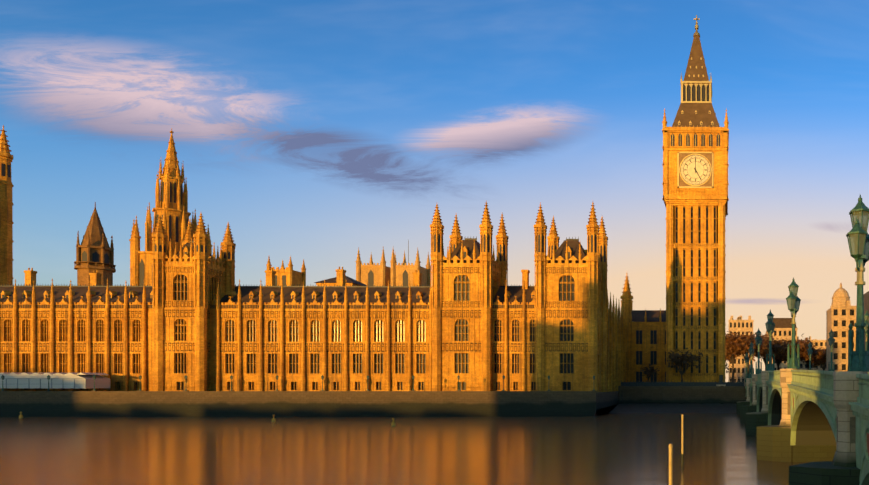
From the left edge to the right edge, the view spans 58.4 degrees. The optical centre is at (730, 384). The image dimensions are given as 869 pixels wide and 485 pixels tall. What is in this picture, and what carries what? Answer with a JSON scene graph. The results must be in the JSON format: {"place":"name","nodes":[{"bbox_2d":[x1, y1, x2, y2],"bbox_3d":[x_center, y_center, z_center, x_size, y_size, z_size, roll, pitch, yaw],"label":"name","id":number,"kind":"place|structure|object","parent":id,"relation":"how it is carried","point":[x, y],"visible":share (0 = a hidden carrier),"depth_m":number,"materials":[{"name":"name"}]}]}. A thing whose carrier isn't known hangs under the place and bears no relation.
{"place":"outdoors","nodes":[
{"label":"outdoors","id":0,"kind":"place"},
{"bbox_2d":[0,386,746,416],"bbox_3d":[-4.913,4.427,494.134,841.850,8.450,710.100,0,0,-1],"label":"embankment","id":1,"kind":"structure","parent":0,"point":[276,403],"depth_m":138.31,"materials":[{"name":"grey stone"}]},
{"bbox_2d":[0,372,109,387],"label":"marquee","id":2,"kind":"object","parent":1,"relation":"on","point":[101,381],"visible":0.94,"depth_m":139.03,"materials":[{"name":"grey fabric"}]},
{"bbox_2d":[0,374,85,387],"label":"marquee frame","id":3,"kind":"object","parent":2,"relation":"attached to","point":[44,378],"visible":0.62,"depth_m":138.92,"materials":[{"name":"white metal"}]},
{"bbox_2d":[0,125,715,391],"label":"palace","id":4,"kind":"structure","parent":1,"relation":"on","point":[605,330],"depth_m":147.64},
{"bbox_2d":[74,202,115,285],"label":"turret","id":5,"kind":"object","parent":4,"relation":"on","point":[94,239],"visible":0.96,"depth_m":185.44,"materials":[{"name":"stone"}]},
{"bbox_2d":[0,267,587,351],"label":"palace stone recess","id":6,"kind":"object","parent":4,"relation":"attached to","point":[287,306],"visible":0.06,"depth_m":147.66,"materials":[{"name":"brown stone"}]},
{"bbox_2d":[227,320,425,341],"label":"arched windows","id":7,"kind":"structure","parent":4,"relation":"attached to","point":[418,332],"depth_m":148.66,"materials":[{"name":"yellow glass"}]},
{"bbox_2d":[1,84,719,381],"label":"dark openings","id":8,"kind":"object","parent":4,"relation":"attached to","point":[95,256],"visible":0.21,"depth_m":182.78,"materials":[{"name":"black"}]},
{"bbox_2d":[0,240,796,327],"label":"roofs","id":9,"kind":"structure","parent":4,"relation":"on","point":[573,245],"depth_m":152.58,"materials":[{"name":"stone"}]},
{"bbox_2d":[0,236,578,286],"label":"iron cresting","id":10,"kind":"object","parent":9,"relation":"on","point":[470,238],"visible":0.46,"depth_m":154.63,"materials":[{"name":"grey metal"}]},
{"bbox_2d":[355,247,430,285],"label":"abbey","id":11,"kind":"structure","parent":1,"relation":"on","point":[384,273],"depth_m":389.89,"materials":[{"name":"beige stone"}]},
{"bbox_2d":[594,404,736,416],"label":"foreshore","id":12,"kind":"structure","parent":1,"relation":"on","point":[675,408],"depth_m":161.70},
{"bbox_2d":[621,381,743,385],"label":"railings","id":13,"kind":"object","parent":1,"relation":"on","point":[674,383],"visible":0.94,"depth_m":169.65,"materials":[{"name":"grey metal"}]},
{"bbox_2d":[662,108,728,381],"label":"clock tower","id":14,"kind":"structure","parent":1,"relation":"on","point":[674,196],"depth_m":178.91,"materials":[{"name":"beige stone"}]},
{"bbox_2d":[681,155,709,184],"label":"clock dials","id":15,"kind":"object","parent":14,"relation":"attached to","point":[690,169],"visible":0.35,"depth_m":178.16,"materials":[{"name":"white glass"}]},
{"bbox_2d":[679,153,711,186],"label":"clock spandrels","id":16,"kind":"object","parent":14,"relation":"on","point":[708,156],"visible":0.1,"depth_m":178.24,"materials":[{"name":"gold metal"}]},
{"bbox_2d":[672,15,718,187],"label":"tower ornamentation","id":17,"kind":"object","parent":14,"relation":"attached to","point":[695,83],"visible":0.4,"depth_m":182.19,"materials":[{"name":"gold metal"}]},
{"bbox_2d":[674,244,717,375],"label":"stone tower recess","id":18,"kind":"object","parent":14,"relation":"attached to","point":[694,326],"visible":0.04,"depth_m":179.10,"materials":[{"name":"brown stone"}]},
{"bbox_2d":[672,35,719,126],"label":"spire roof","id":19,"kind":"structure","parent":14,"relation":"on","point":[688,115],"depth_m":181.97,"materials":[{"name":"brown metal"}]},
{"bbox_2d":[646,352,825,381],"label":"trees","id":20,"kind":"object","parent":1,"relation":"on","point":[732,358],"visible":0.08,"depth_m":323.80,"materials":[{"name":"brown plant"}]},
{"bbox_2d":[640,348,731,377],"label":"brown leaves","id":21,"kind":"object","parent":20,"relation":"on","point":[684,358],"visible":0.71,"depth_m":172.74,"materials":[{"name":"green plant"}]},
{"bbox_2d":[725,331,825,368],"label":"orange leaves","id":22,"kind":"object","parent":20,"relation":"on","point":[737,345],"visible":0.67,"depth_m":322.13,"materials":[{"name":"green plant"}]},
{"bbox_2d":[730,309,853,381],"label":"background buildings","id":23,"kind":"structure","parent":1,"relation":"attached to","point":[836,335],"depth_m":334.44,"materials":[{"name":"beige stone"}]},
{"bbox_2d":[0,413,808,484],"bbox_3d":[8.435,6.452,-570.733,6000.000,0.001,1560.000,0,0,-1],"label":"water","id":24,"kind":"structure","parent":0,"point":[632,449],"depth_m":65.99,"materials":[{"name":"brown liquid"}]},
{"bbox_2d":[19,412,395,425],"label":"buoys","id":25,"kind":"object","parent":24,"relation":"on","point":[273,419],"visible":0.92,"depth_m":120.62,"materials":[{"name":"orange"}]},
{"bbox_2d":[668,414,683,484],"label":"posts","id":26,"kind":"object","parent":24,"relation":"in","point":[670,446],"visible":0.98,"depth_m":29.11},
{"bbox_2d":[681,454,683,464],"bbox_3d":[-3.214,7.002,41.973,0.187,3.300,25.806,0,0,-3],"label":"wooden post","id":27,"kind":"object","parent":26,"relation":"attached to","point":[682,459],"visible":0.35,"depth_m":54.71,"materials":[{"name":"wood"}]},
{"bbox_2d":[737,369,867,484],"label":"bridge piers","id":28,"kind":"structure","parent":24,"relation":"in","point":[831,464],"depth_m":57.08,"materials":[{"name":"grey stone"}]},
{"bbox_2d":[0,0,868,381],"label":"sky","id":29,"kind":"structure","parent":0,"point":[321,131],"materials":[{"name":"blue"}]},
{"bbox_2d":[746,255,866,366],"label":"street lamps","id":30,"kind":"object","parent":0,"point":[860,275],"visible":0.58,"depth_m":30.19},
{"bbox_2d":[745,370,868,484],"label":"bridge","id":31,"kind":"structure","parent":0,"point":[805,387],"depth_m":50.75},
{"bbox_2d":[749,386,855,442],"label":"bridge pier panels","id":32,"kind":"object","parent":31,"relation":"attached to","point":[852,429],"visible":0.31,"depth_m":29.69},
{"bbox_2d":[793,398,868,455],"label":"bridge shields","id":33,"kind":"object","parent":31,"relation":"attached to","point":[867,434],"visible":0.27,"depth_m":26.90,"materials":[{"name":"metal"}]},
{"bbox_2d":[864,291,868,350],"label":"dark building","id":34,"kind":"structure","parent":0,"point":[866,301],"depth_m":224.44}
]}

